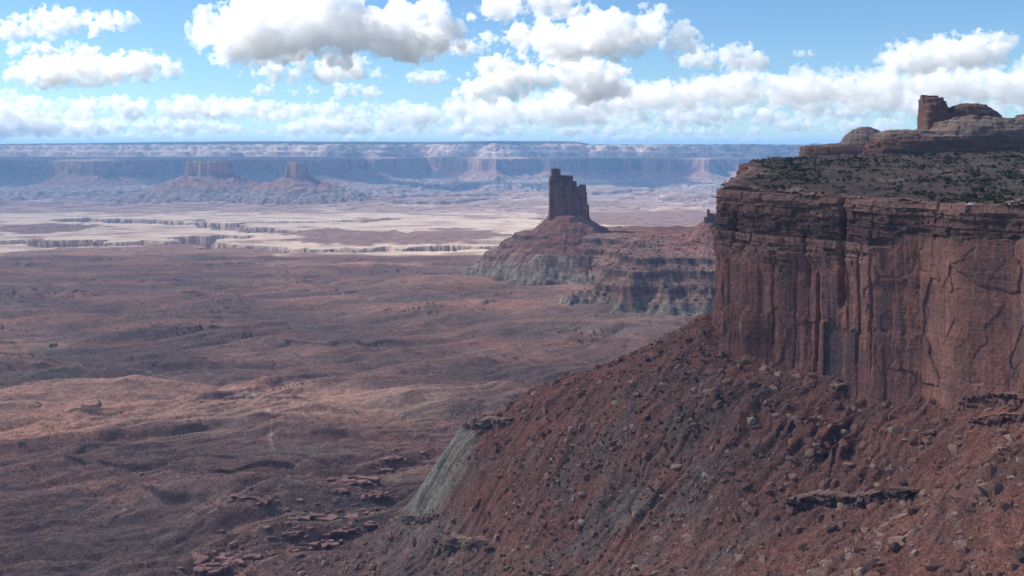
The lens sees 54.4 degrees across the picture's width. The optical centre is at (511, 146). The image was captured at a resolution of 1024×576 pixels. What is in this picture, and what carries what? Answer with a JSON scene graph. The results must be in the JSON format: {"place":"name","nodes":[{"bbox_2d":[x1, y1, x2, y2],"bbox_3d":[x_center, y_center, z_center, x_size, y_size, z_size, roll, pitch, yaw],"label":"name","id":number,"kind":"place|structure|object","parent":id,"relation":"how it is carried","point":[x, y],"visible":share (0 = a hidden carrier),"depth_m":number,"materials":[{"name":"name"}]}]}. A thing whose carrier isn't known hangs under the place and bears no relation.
{"place":"outdoors","nodes":[
{"label":"outdoors","id":0,"kind":"place"},
{"bbox_2d":[0,196,974,575],"bbox_3d":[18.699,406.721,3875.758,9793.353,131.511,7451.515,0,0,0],"label":"ground","id":1,"kind":"structure","parent":0,"point":[174,270],"depth_m":1759.52,"materials":[{"name":"soil"}]},
{"bbox_2d":[92,160,259,206],"bbox_3d":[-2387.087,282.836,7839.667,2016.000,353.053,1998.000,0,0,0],"label":"butte","id":2,"kind":"object","parent":1,"relation":"on","point":[208,180],"visible":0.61,"depth_m":7506.31,"materials":[{"name":"stone"}]},
{"bbox_2d":[193,561,229,575],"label":"rock slab","id":3,"kind":"object","parent":1,"relation":"on","point":[217,569],"visible":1,"depth_m":870.57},
{"bbox_2d":[191,552,261,566],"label":"rock slab","id":4,"kind":"object","parent":1,"relation":"on","point":[200,559],"visible":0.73,"depth_m":898.13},
{"bbox_2d":[230,493,271,508],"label":"rock slab","id":5,"kind":"object","parent":1,"relation":"on","point":[265,502],"visible":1,"depth_m":984.78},
{"bbox_2d":[282,531,302,539],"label":"rock slab","id":6,"kind":"object","parent":1,"relation":"on","point":[292,535],"visible":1,"depth_m":928.98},
{"bbox_2d":[0,295,585,575],"bbox_3d":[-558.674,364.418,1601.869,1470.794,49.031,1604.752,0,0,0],"label":"valley shrubbery","id":7,"kind":"object","parent":1,"relation":"on","point":[219,434],"visible":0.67,"depth_m":1244.62,"materials":[{"name":"green plant"}]},
{"bbox_2d":[172,444,428,575],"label":"slab rubble","id":8,"kind":"object","parent":1,"relation":"on","point":[233,543],"visible":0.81,"depth_m":980.78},
{"bbox_2d":[0,320,612,575],"bbox_3d":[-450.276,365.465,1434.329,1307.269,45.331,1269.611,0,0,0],"label":"valley stones","id":9,"kind":"object","parent":1,"relation":"on","point":[153,561],"visible":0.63,"depth_m":1194.43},
{"bbox_2d":[230,161,399,205],"bbox_3d":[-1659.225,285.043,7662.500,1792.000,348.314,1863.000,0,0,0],"label":"butte","id":10,"kind":"object","parent":1,"relation":"on","point":[297,184],"visible":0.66,"depth_m":7352.06,"materials":[{"name":"stone"}]},
{"bbox_2d":[298,538,343,549],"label":"rock slab","id":11,"kind":"object","parent":1,"relation":"on","point":[330,544],"visible":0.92,"depth_m":928.59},
{"bbox_2d":[288,512,358,521],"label":"rock slab","id":12,"kind":"object","parent":1,"relation":"on","point":[320,517],"visible":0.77,"depth_m":977.98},
{"bbox_2d":[321,526,356,538],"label":"rock slab","id":13,"kind":"object","parent":1,"relation":"on","point":[342,532],"visible":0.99,"depth_m":944.97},
{"bbox_2d":[337,487,349,494],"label":"rock slab","id":14,"kind":"object","parent":1,"relation":"on","point":[344,492],"visible":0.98,"depth_m":1027.00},
{"bbox_2d":[326,475,379,487],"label":"rock slab","id":15,"kind":"object","parent":1,"relation":"on","point":[361,481],"visible":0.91,"depth_m":1057.03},
{"bbox_2d":[363,507,378,514],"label":"rock slab","id":16,"kind":"object","parent":1,"relation":"on","point":[368,512],"visible":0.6,"depth_m":1005.92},
{"bbox_2d":[363,520,379,530],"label":"rock slab","id":17,"kind":"object","parent":1,"relation":"on","point":[370,525],"visible":0.96,"depth_m":961.45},
{"bbox_2d":[359,491,389,501],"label":"rock slab","id":18,"kind":"object","parent":1,"relation":"on","point":[381,496],"visible":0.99,"depth_m":1031.36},
{"bbox_2d":[375,467,394,474],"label":"rock slab","id":19,"kind":"object","parent":1,"relation":"on","point":[384,470],"visible":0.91,"depth_m":1130.72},
{"bbox_2d":[384,456,402,462],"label":"rock slab","id":20,"kind":"object","parent":1,"relation":"on","point":[391,459],"visible":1,"depth_m":1143.72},
{"bbox_2d":[457,168,716,316],"bbox_3d":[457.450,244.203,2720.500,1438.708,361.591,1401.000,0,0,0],"label":"rock tower","id":21,"kind":"structure","parent":1,"relation":"on","point":[568,223],"depth_m":2683.63,"materials":[{"name":"stone"}]},
{"bbox_2d":[526,223,714,299],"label":"tower rubble","id":22,"kind":"object","parent":21,"relation":"on","point":[646,249],"visible":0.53,"depth_m":2434.43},
{"bbox_2d":[704,209,716,222],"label":"rock pinnacle","id":23,"kind":"object","parent":21,"relation":"on","point":[711,218],"visible":0.79,"depth_m":2592.20,"materials":[{"name":"stone"}]},
{"bbox_2d":[0,141,1010,205],"bbox_3d":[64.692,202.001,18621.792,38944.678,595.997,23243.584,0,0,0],"label":"distant hills","id":24,"kind":"structure","parent":0,"point":[442,173],"depth_m":10745.78,"materials":[{"name":"stone"}]},
{"bbox_2d":[0,0,1023,144],"label":"sky","id":25,"kind":"structure","parent":0,"point":[806,72],"materials":[{"name":"blue"}]},
{"bbox_2d":[280,313,1023,575],"bbox_3d":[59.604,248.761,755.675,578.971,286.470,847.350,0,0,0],"label":"talus slope","id":26,"kind":"structure","parent":0,"point":[425,491],"depth_m":684.86,"materials":[{"name":"soil"}]},
{"bbox_2d":[400,513,439,527],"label":"layered outcrop","id":27,"kind":"object","parent":26,"relation":"on","point":[413,519],"visible":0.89,"depth_m":827.66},
{"bbox_2d":[456,569,463,575],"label":"boulder","id":28,"kind":"object","parent":26,"relation":"on","point":[459,572],"visible":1,"depth_m":723.63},
{"bbox_2d":[433,534,490,558],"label":"layered outcrop","id":29,"kind":"object","parent":26,"relation":"on","point":[465,544],"visible":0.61,"depth_m":768.33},
{"bbox_2d":[469,416,515,430],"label":"layered outcrop","id":30,"kind":"object","parent":26,"relation":"on","point":[489,421],"visible":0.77,"depth_m":848.38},
{"bbox_2d":[568,519,575,528],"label":"boulder","id":31,"kind":"object","parent":26,"relation":"on","point":[571,523],"visible":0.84,"depth_m":703.09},
{"bbox_2d":[574,557,583,564],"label":"boulder","id":32,"kind":"object","parent":26,"relation":"on","point":[579,560],"visible":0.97,"depth_m":670.88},
{"bbox_2d":[464,342,834,575],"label":"scree shrubbery","id":33,"kind":"object","parent":26,"relation":"on","point":[666,448],"visible":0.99,"depth_m":711.71,"materials":[{"name":"green plant"}]},
{"bbox_2d":[279,314,1023,575],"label":"rock rubble","id":34,"kind":"object","parent":26,"relation":"on","point":[322,560],"visible":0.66,"depth_m":695.48,"materials":[{"name":"stone"}]},
{"bbox_2d":[653,535,662,543],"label":"boulder","id":35,"kind":"object","parent":26,"relation":"on","point":[657,539],"visible":1,"depth_m":642.33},
{"bbox_2d":[670,464,681,468],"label":"boulder","id":36,"kind":"object","parent":26,"relation":"on","point":[676,466],"visible":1,"depth_m":684.43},
{"bbox_2d":[672,549,682,556],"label":"boulder","id":37,"kind":"object","parent":26,"relation":"on","point":[678,552],"visible":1,"depth_m":620.70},
{"bbox_2d":[683,535,693,544],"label":"boulder","id":38,"kind":"object","parent":26,"relation":"on","point":[687,539],"visible":0.88,"depth_m":626.52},
{"bbox_2d":[685,542,697,549],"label":"boulder","id":39,"kind":"object","parent":26,"relation":"on","point":[690,545],"visible":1,"depth_m":619.87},
{"bbox_2d":[712,400,721,408],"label":"boulder","id":40,"kind":"object","parent":26,"relation":"on","point":[717,404],"visible":1,"depth_m":708.30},
{"bbox_2d":[724,467,733,472],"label":"boulder","id":41,"kind":"object","parent":26,"relation":"on","point":[728,469],"visible":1,"depth_m":656.86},
{"bbox_2d":[735,554,745,562],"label":"boulder","id":42,"kind":"object","parent":26,"relation":"on","point":[741,558],"visible":1,"depth_m":583.55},
{"bbox_2d":[741,483,752,487],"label":"boulder","id":43,"kind":"object","parent":26,"relation":"on","point":[746,485],"visible":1,"depth_m":640.32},
{"bbox_2d":[747,417,756,424],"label":"boulder","id":44,"kind":"object","parent":26,"relation":"on","point":[751,420],"visible":1,"depth_m":687.49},
{"bbox_2d":[748,498,757,505],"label":"boulder","id":45,"kind":"object","parent":26,"relation":"on","point":[752,502],"visible":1,"depth_m":627.08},
{"bbox_2d":[758,555,765,563],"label":"boulder","id":46,"kind":"object","parent":26,"relation":"on","point":[762,558],"visible":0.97,"depth_m":576.18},
{"bbox_2d":[786,504,797,514],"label":"boulder","id":47,"kind":"object","parent":26,"relation":"on","point":[790,509],"visible":1,"depth_m":605.61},
{"bbox_2d":[788,438,796,446],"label":"boulder","id":48,"kind":"object","parent":26,"relation":"on","point":[792,442],"visible":1,"depth_m":652.36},
{"bbox_2d":[788,473,796,479],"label":"boulder","id":49,"kind":"object","parent":26,"relation":"on","point":[793,476],"visible":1,"depth_m":629.30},
{"bbox_2d":[791,373,802,378],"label":"boulder","id":50,"kind":"object","parent":26,"relation":"on","point":[797,376],"visible":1,"depth_m":719.62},
{"bbox_2d":[793,526,801,533],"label":"boulder","id":51,"kind":"object","parent":26,"relation":"on","point":[797,529],"visible":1,"depth_m":587.72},
{"bbox_2d":[798,544,807,551],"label":"boulder","id":52,"kind":"object","parent":26,"relation":"on","point":[801,547],"visible":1,"depth_m":565.76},
{"bbox_2d":[799,564,808,571],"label":"boulder","id":53,"kind":"object","parent":26,"relation":"on","point":[804,568],"visible":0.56,"depth_m":535.31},
{"bbox_2d":[805,449,814,456],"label":"boulder","id":54,"kind":"object","parent":26,"relation":"on","point":[809,452],"visible":1,"depth_m":637.66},
{"bbox_2d":[806,568,816,575],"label":"boulder","id":55,"kind":"object","parent":26,"relation":"on","point":[812,572],"visible":0.56,"depth_m":465.02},
{"bbox_2d":[808,439,815,448],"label":"boulder","id":56,"kind":"object","parent":26,"relation":"on","point":[810,443],"visible":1,"depth_m":641.38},
{"bbox_2d":[816,514,824,521],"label":"boulder","id":57,"kind":"object","parent":26,"relation":"on","point":[819,518],"visible":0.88,"depth_m":586.00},
{"bbox_2d":[816,447,825,453],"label":"boulder","id":58,"kind":"object","parent":26,"relation":"on","point":[821,450],"visible":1,"depth_m":637.21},
{"bbox_2d":[819,480,826,489],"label":"boulder","id":59,"kind":"object","parent":26,"relation":"on","point":[822,485],"visible":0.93,"depth_m":615.67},
{"bbox_2d":[817,537,829,544],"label":"boulder","id":60,"kind":"object","parent":26,"relation":"on","point":[821,540],"visible":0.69,"depth_m":559.39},
{"bbox_2d":[822,441,831,449],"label":"boulder","id":61,"kind":"object","parent":26,"relation":"on","point":[827,445],"visible":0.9,"depth_m":642.35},
{"bbox_2d":[822,560,833,566],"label":"boulder","id":62,"kind":"object","parent":26,"relation":"on","point":[826,562],"visible":0.29,"depth_m":454.28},
{"bbox_2d":[821,564,837,574],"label":"boulder","id":63,"kind":"object","parent":26,"relation":"on","point":[829,569],"visible":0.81,"depth_m":418.45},
{"bbox_2d":[824,516,834,524],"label":"boulder","id":64,"kind":"object","parent":26,"relation":"on","point":[828,518],"visible":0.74,"depth_m":578.43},
{"bbox_2d":[826,524,837,533],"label":"boulder","id":65,"kind":"object","parent":26,"relation":"on","point":[831,528],"visible":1,"depth_m":561.29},
{"bbox_2d":[830,479,838,486],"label":"boulder","id":66,"kind":"object","parent":26,"relation":"on","point":[833,483],"visible":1,"depth_m":612.61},
{"bbox_2d":[832,401,840,408],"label":"boulder","id":67,"kind":"object","parent":26,"relation":"on","point":[836,404],"visible":1,"depth_m":678.97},
{"bbox_2d":[832,556,841,565],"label":"boulder","id":68,"kind":"object","parent":26,"relation":"on","point":[836,561],"visible":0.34,"depth_m":443.28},
{"bbox_2d":[829,382,849,397],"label":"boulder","id":69,"kind":"object","parent":26,"relation":"on","point":[840,387],"visible":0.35,"depth_m":690.62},
{"bbox_2d":[838,440,848,450],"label":"boulder","id":70,"kind":"object","parent":26,"relation":"on","point":[844,445],"visible":1,"depth_m":635.90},
{"bbox_2d":[839,429,849,436],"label":"boulder","id":71,"kind":"object","parent":26,"relation":"on","point":[843,432],"visible":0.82,"depth_m":653.80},
{"bbox_2d":[772,486,919,510],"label":"layered outcrop","id":72,"kind":"object","parent":26,"relation":"on","point":[828,497],"visible":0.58,"depth_m":592.23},
{"bbox_2d":[843,568,853,575],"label":"boulder","id":73,"kind":"object","parent":26,"relation":"on","point":[848,572],"visible":1,"depth_m":400.68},
{"bbox_2d":[844,462,855,466],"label":"boulder","id":74,"kind":"object","parent":26,"relation":"on","point":[849,464],"visible":1,"depth_m":620.94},
{"bbox_2d":[852,546,865,553],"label":"boulder","id":75,"kind":"object","parent":26,"relation":"on","point":[855,549],"visible":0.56,"depth_m":423.51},
{"bbox_2d":[853,567,865,575],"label":"boulder","id":76,"kind":"object","parent":26,"relation":"on","point":[861,571],"visible":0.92,"depth_m":397.62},
{"bbox_2d":[857,395,865,402],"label":"boulder","id":77,"kind":"object","parent":26,"relation":"on","point":[860,398],"visible":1,"depth_m":678.75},
{"bbox_2d":[859,440,867,449],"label":"boulder","id":78,"kind":"object","parent":26,"relation":"on","point":[862,444],"visible":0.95,"depth_m":633.77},
{"bbox_2d":[858,561,873,570],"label":"boulder","id":79,"kind":"object","parent":26,"relation":"on","point":[867,565],"visible":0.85,"depth_m":399.41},
{"bbox_2d":[712,151,1023,410],"bbox_3d":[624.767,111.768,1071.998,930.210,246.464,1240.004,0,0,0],"label":"mesa","id":80,"kind":"structure","parent":26,"relation":"on","point":[873,297],"depth_m":687.85,"materials":[{"name":"stone"}]},
{"bbox_2d":[799,127,880,155],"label":"rock dome","id":81,"kind":"object","parent":80,"relation":"on","point":[853,141],"visible":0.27,"depth_m":1472.15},
{"bbox_2d":[727,148,1023,204],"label":"rim shrubbery","id":82,"kind":"object","parent":80,"relation":"on","point":[924,165],"visible":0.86,"depth_m":907.09,"materials":[{"name":"green plant"}]},
{"bbox_2d":[862,114,1023,154],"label":"rock ledge","id":83,"kind":"object","parent":80,"relation":"on","point":[973,133],"visible":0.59,"depth_m":1184.89,"materials":[{"name":"stone"}]},
{"bbox_2d":[917,95,1001,129],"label":"sandstone outcrop","id":84,"kind":"object","parent":83,"relation":"on","point":[932,109],"visible":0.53,"depth_m":1273.81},
{"bbox_2d":[866,502,878,508],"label":"boulder","id":85,"kind":"object","parent":26,"relation":"on","point":[871,505],"visible":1,"depth_m":574.95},
{"bbox_2d":[867,558,878,566],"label":"boulder","id":86,"kind":"object","parent":26,"relation":"on","point":[873,561],"visible":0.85,"depth_m":399.73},
{"bbox_2d":[867,571,880,575],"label":"boulder","id":87,"kind":"object","parent":26,"relation":"on","point":[875,573],"visible":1,"depth_m":391.93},
{"bbox_2d":[876,555,885,564],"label":"boulder","id":88,"kind":"object","parent":26,"relation":"on","point":[881,561],"visible":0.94,"depth_m":400.12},
{"bbox_2d":[885,467,894,473],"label":"boulder","id":89,"kind":"object","parent":26,"relation":"on","point":[889,470],"visible":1,"depth_m":599.27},
{"bbox_2d":[888,413,897,419],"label":"boulder","id":90,"kind":"object","parent":26,"relation":"on","point":[891,416],"visible":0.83,"depth_m":644.51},
{"bbox_2d":[887,542,903,551],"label":"boulder","id":91,"kind":"object","parent":26,"relation":"on","point":[894,546],"visible":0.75,"depth_m":407.37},
{"bbox_2d":[888,535,905,543],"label":"boulder","id":92,"kind":"object","parent":26,"relation":"on","point":[898,539],"visible":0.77,"depth_m":415.25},
{"bbox_2d":[893,426,904,432],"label":"boulder","id":93,"kind":"object","parent":26,"relation":"on","point":[898,429],"visible":1,"depth_m":620.39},
{"bbox_2d":[900,479,908,485],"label":"boulder","id":94,"kind":"object","parent":26,"relation":"on","point":[903,482],"visible":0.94,"depth_m":583.17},
{"bbox_2d":[907,506,922,516],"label":"boulder","id":95,"kind":"object","parent":26,"relation":"on","point":[913,511],"visible":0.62,"depth_m":450.61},
{"bbox_2d":[907,525,922,536],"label":"boulder","id":96,"kind":"object","parent":26,"relation":"on","point":[913,532],"visible":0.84,"depth_m":412.13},
{"bbox_2d":[911,549,919,557],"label":"boulder","id":97,"kind":"object","parent":26,"relation":"on","point":[914,553],"visible":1,"depth_m":398.15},
{"bbox_2d":[914,489,925,497],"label":"boulder","id":98,"kind":"object","parent":26,"relation":"on","point":[919,494],"visible":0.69,"depth_m":564.23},
{"bbox_2d":[922,438,930,445],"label":"boulder","id":99,"kind":"object","parent":26,"relation":"on","point":[927,442],"visible":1,"depth_m":600.99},
{"bbox_2d":[923,560,943,569],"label":"boulder","id":100,"kind":"object","parent":26,"relation":"on","point":[931,565],"visible":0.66,"depth_m":380.98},
{"bbox_2d":[947,444,958,450],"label":"boulder","id":101,"kind":"object","parent":26,"relation":"on","point":[951,447],"visible":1,"depth_m":589.22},
{"bbox_2d":[947,490,961,499],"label":"boulder","id":102,"kind":"object","parent":26,"relation":"on","point":[953,494],"visible":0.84,"depth_m":411.20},
{"bbox_2d":[950,465,961,473],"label":"boulder","id":103,"kind":"object","parent":26,"relation":"on","point":[956,468],"visible":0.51,"depth_m":567.84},
{"bbox_2d":[954,480,962,488],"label":"boulder","id":104,"kind":"object","parent":26,"relation":"on","point":[957,484],"visible":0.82,"depth_m":417.52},
{"bbox_2d":[953,540,965,548],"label":"boulder","id":105,"kind":"object","parent":26,"relation":"on","point":[958,544],"visible":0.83,"depth_m":385.13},
{"bbox_2d":[953,560,969,571],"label":"boulder","id":106,"kind":"object","parent":26,"relation":"on","point":[961,566],"visible":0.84,"depth_m":372.18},
{"bbox_2d":[972,461,981,467],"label":"boulder","id":107,"kind":"object","parent":26,"relation":"on","point":[976,464],"visible":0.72,"depth_m":420.71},
{"bbox_2d":[974,484,987,497],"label":"boulder","id":108,"kind":"object","parent":26,"relation":"on","point":[982,492],"visible":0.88,"depth_m":400.61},
{"bbox_2d":[975,482,989,495],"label":"boulder","id":109,"kind":"object","parent":26,"relation":"on","point":[983,486],"visible":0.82,"depth_m":402.89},
{"bbox_2d":[977,534,989,544],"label":"boulder","id":110,"kind":"object","parent":26,"relation":"on","point":[982,539],"visible":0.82,"depth_m":379.07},
{"bbox_2d":[978,496,989,503],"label":"boulder","id":111,"kind":"object","parent":26,"relation":"on","point":[984,500],"visible":1,"depth_m":398.21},
{"bbox_2d":[956,392,1023,411],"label":"layered outcrop","id":112,"kind":"object","parent":26,"relation":"on","point":[1009,398],"visible":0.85,"depth_m":603.51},
{"bbox_2d":[985,463,995,478],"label":"boulder","id":113,"kind":"object","parent":26,"relation":"on","point":[990,469],"visible":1,"depth_m":410.13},
{"bbox_2d":[985,479,1002,493],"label":"boulder","id":114,"kind":"object","parent":26,"relation":"on","point":[995,486],"visible":0.97,"depth_m":398.96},
{"bbox_2d":[968,412,1023,428],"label":"layered outcrop","id":115,"kind":"object","parent":26,"relation":"on","point":[992,419],"visible":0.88,"depth_m":584.49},
{"bbox_2d":[996,428,1008,435],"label":"boulder","id":116,"kind":"object","parent":26,"relation":"on","point":[1001,432],"visible":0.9,"depth_m":574.47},
{"bbox_2d":[999,501,1008,509],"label":"boulder","id":117,"kind":"object","parent":26,"relation":"on","point":[1003,505],"visible":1,"depth_m":386.51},
{"bbox_2d":[1001,499,1011,505],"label":"boulder","id":118,"kind":"object","parent":26,"relation":"on","point":[1008,502],"visible":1,"depth_m":387.33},
{"bbox_2d":[1003,434,1013,440],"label":"boulder","id":119,"kind":"object","parent":26,"relation":"on","point":[1009,437],"visible":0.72,"depth_m":565.40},
{"bbox_2d":[1007,562,1018,570],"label":"boulder","id":120,"kind":"object","parent":26,"relation":"on","point":[1012,566],"visible":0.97,"depth_m":357.76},
{"bbox_2d":[1007,404,1020,411],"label":"boulder","id":121,"kind":"object","parent":26,"relation":"on","point":[1014,407],"visible":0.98,"depth_m":586.14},
{"bbox_2d":[1012,548,1023,561],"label":"boulder","id":122,"kind":"object","parent":26,"relation":"on","point":[1019,554],"visible":1,"depth_m":360.62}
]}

